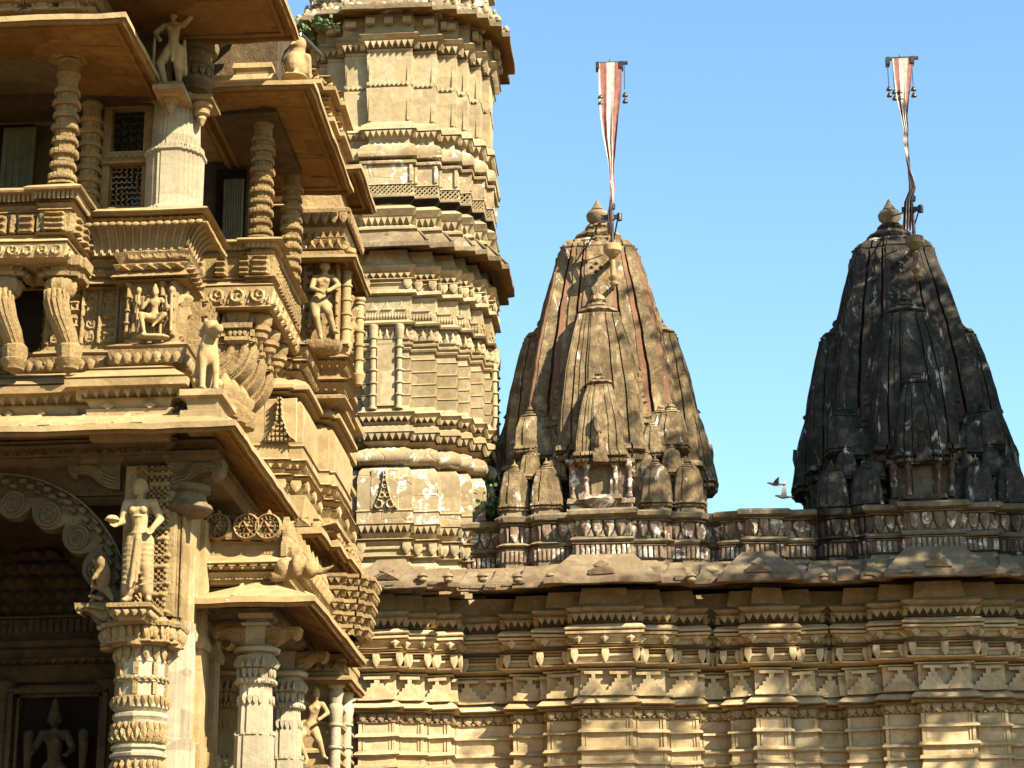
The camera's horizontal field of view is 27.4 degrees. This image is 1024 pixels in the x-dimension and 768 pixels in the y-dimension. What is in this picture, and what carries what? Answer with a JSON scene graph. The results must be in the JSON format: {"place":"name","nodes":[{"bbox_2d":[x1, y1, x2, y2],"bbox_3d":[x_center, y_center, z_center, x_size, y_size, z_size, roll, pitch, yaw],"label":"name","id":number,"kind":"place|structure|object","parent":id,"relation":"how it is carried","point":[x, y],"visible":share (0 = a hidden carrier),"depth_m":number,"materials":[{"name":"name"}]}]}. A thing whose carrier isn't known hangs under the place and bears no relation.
{"place":"outdoors","nodes":[
{"label":"outdoors","id":0,"kind":"place"},
{"bbox_2d":[632,452,645,474],"bbox_3d":[2.219,1.421,37.775,0.401,0.524,0.287,-2,-17,4],"label":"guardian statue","id":1,"kind":"object","parent":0,"point":[642,468],"visible":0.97,"depth_m":37.62,"materials":[{"name":"beige stone"}]},
{"bbox_2d":[287,0,1023,512],"label":"sky","id":2,"kind":"structure","parent":0,"point":[759,143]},
{"bbox_2d":[351,499,1023,767],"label":"shrine wall","id":3,"kind":"structure","parent":0,"point":[764,638],"depth_m":36.16,"materials":[{"name":"stone"}]},
{"bbox_2d":[295,0,514,599],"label":"round tower","id":4,"kind":"structure","parent":3,"relation":"on","point":[417,83],"depth_m":39.23,"materials":[{"name":"stone"}]},
{"bbox_2d":[295,20,319,42],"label":"wall plant","id":5,"kind":"object","parent":4,"relation":"attached to","point":[306,31],"depth_m":40.52,"materials":[{"name":"green plant"}]},
{"bbox_2d":[302,14,339,30],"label":"wall plant","id":6,"kind":"object","parent":4,"relation":"on","point":[323,26],"depth_m":40.05,"materials":[{"name":"green plant"}]},
{"bbox_2d":[473,480,498,519],"bbox_3d":[-0.462,2.145,38.533,0.724,0.759,0.967,3,-18,-10],"label":"wall plant","id":7,"kind":"object","parent":4,"relation":"on","point":[489,504],"depth_m":38.35,"materials":[{"name":"green plant"}]},
{"bbox_2d":[493,200,718,567],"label":"shrine spire","id":8,"kind":"structure","parent":3,"relation":"on","point":[601,393],"depth_m":38.34,"materials":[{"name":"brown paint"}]},
{"bbox_2d":[596,60,627,289],"bbox_3d":[1.953,-3.857,40.624,0.626,4.723,1.647,-1,-17,0],"label":"flag mast","id":9,"kind":"object","parent":8,"relation":"attached to","point":[612,249],"visible":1,"depth_m":39.53,"materials":[{"name":"metal"}]},
{"bbox_2d":[598,62,621,234],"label":"flag","id":10,"kind":"object","parent":9,"relation":"hanging from","point":[610,76],"visible":1,"depth_m":40.30,"materials":[{"name":"white fabric"}]},
{"bbox_2d":[791,199,1023,560],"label":"shrine spire","id":11,"kind":"structure","parent":3,"relation":"on","point":[903,403],"depth_m":38.07,"materials":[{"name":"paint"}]},
{"bbox_2d":[885,55,923,281],"bbox_3d":[7.532,-3.940,40.244,0.655,4.636,1.631,-2,-17,4],"label":"flag mast","id":12,"kind":"object","parent":11,"relation":"attached to","point":[914,241],"visible":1,"depth_m":39.32,"materials":[{"name":"metal"}]},
{"bbox_2d":[892,58,915,230],"bbox_3d":[7.488,-4.568,39.690,0.442,3.522,0.175,-2,-17,4],"label":"flag","id":13,"kind":"object","parent":12,"relation":"hanging from","point":[902,69],"visible":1,"depth_m":39.94,"materials":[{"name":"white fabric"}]},
{"bbox_2d":[767,477,785,485],"bbox_3d":[4.296,1.612,34.029,0.282,0.083,0.490,6,-18,-20],"label":"pigeon","id":14,"kind":"object","parent":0,"point":[776,482],"visible":1,"depth_m":34.01,"materials":[{"name":"grey"}]},
{"bbox_2d":[775,481,792,498],"bbox_3d":[4.424,1.727,34.097,0.250,0.286,0.194,11,-20,-32],"label":"pigeon","id":15,"kind":"object","parent":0,"point":[783,495],"visible":1,"depth_m":34.04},
{"bbox_2d":[952,450,966,466],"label":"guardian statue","id":16,"kind":"object","parent":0,"point":[963,461],"visible":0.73,"depth_m":37.26,"materials":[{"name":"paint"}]},
{"bbox_3d":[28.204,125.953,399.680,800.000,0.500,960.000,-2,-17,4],"label":"ground","id":17,"kind":"structure","parent":0,"visible":0},
{"bbox_2d":[0,0,365,767],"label":"carved porch","id":18,"kind":"object","parent":17,"relation":"on","point":[126,172],"visible":0.94,"depth_m":20.44,"materials":[{"name":"beige stone"}]},
{"bbox_2d":[0,124,34,170],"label":"dark doorway","id":19,"kind":"structure","parent":18,"relation":"in","point":[2,127],"depth_m":21.57,"materials":[{"name":"black"}]},
{"bbox_2d":[23,699,89,767],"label":"statue","id":20,"kind":"object","parent":18,"relation":"on","point":[54,737],"visible":1,"depth_m":20.71,"materials":[{"name":"stone"}]},
{"bbox_2d":[100,105,154,208],"bbox_3d":[-3.861,-2.270,21.099,0.506,1.307,0.256,-2,-17,4],"label":"window frame","id":21,"kind":"structure","parent":18,"relation":"in","point":[128,130],"depth_m":21.09,"materials":[{"name":"stone"}]},
{"bbox_2d":[104,478,163,601],"bbox_3d":[-3.425,1.406,18.958,0.541,1.164,0.265,5,-18,-17],"label":"statue","id":22,"kind":"object","parent":18,"relation":"on","point":[138,567],"visible":1,"depth_m":18.91,"materials":[{"name":"beige stone"}]},
{"bbox_2d":[135,284,173,340],"bbox_3d":[-3.380,-0.684,19.794,0.368,0.567,0.171,-2,-17,4],"label":"statue","id":23,"kind":"object","parent":18,"relation":"on","point":[154,316],"visible":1,"depth_m":19.79,"materials":[{"name":"beige stone"}]},
{"bbox_2d":[152,14,192,83],"bbox_3d":[-3.357,-3.333,20.725,0.392,0.926,0.170,1,-17,-4],"label":"statue","id":24,"kind":"object","parent":18,"relation":"on","point":[174,51],"visible":0.97,"depth_m":20.66,"materials":[{"name":"beige stone"}]},
{"bbox_2d":[191,319,222,388],"bbox_3d":[-2.836,-0.230,19.524,0.292,0.750,0.562,4,-18,-14],"label":"lion statue","id":25,"kind":"object","parent":18,"relation":"on","point":[206,373],"visible":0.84,"depth_m":19.38,"materials":[{"name":"beige stone"}]},
{"bbox_2d":[215,169,246,237],"bbox_3d":[-3.110,-1.944,23.206,0.334,0.905,0.060,-2,-17,4],"label":"dark doorway","id":26,"kind":"structure","parent":18,"relation":"in","point":[229,173],"depth_m":23.25,"materials":[{"name":"black"}]},
{"bbox_2d":[281,36,311,79],"bbox_3d":[-2.237,-3.368,21.871,0.313,0.511,0.419,-2,-17,4],"label":"bird statue","id":27,"kind":"object","parent":18,"relation":"on","point":[297,62],"visible":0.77,"depth_m":21.72,"materials":[{"name":"beige stone"}]},
{"bbox_2d":[284,33,322,55],"bbox_3d":[-2.412,-3.596,22.594,0.621,0.088,0.446,-9,-19,25],"label":"water spout","id":28,"kind":"object","parent":18,"relation":"attached to","point":[313,46],"visible":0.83,"depth_m":22.50,"materials":[{"name":"grey metal"}]},
{"bbox_2d":[246,69,381,767],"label":"temple hall","id":29,"kind":"structure","parent":17,"relation":"on","point":[309,427],"depth_m":23.65,"materials":[{"name":"beige stone"}]},
{"bbox_2d":[301,686,329,764],"bbox_3d":[-2.152,3.669,22.635,0.374,0.880,0.210,-2,-17,4],"label":"statue","id":30,"kind":"object","parent":29,"relation":"on","point":[314,706],"visible":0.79,"depth_m":22.61,"materials":[{"name":"beige stone"}]},
{"bbox_2d":[307,262,340,338],"bbox_3d":[-2.143,-0.954,23.917,0.395,0.983,0.251,-5,-18,15],"label":"statue","id":31,"kind":"object","parent":29,"relation":"on","point":[319,303],"visible":1,"depth_m":23.87,"materials":[{"name":"beige stone"}]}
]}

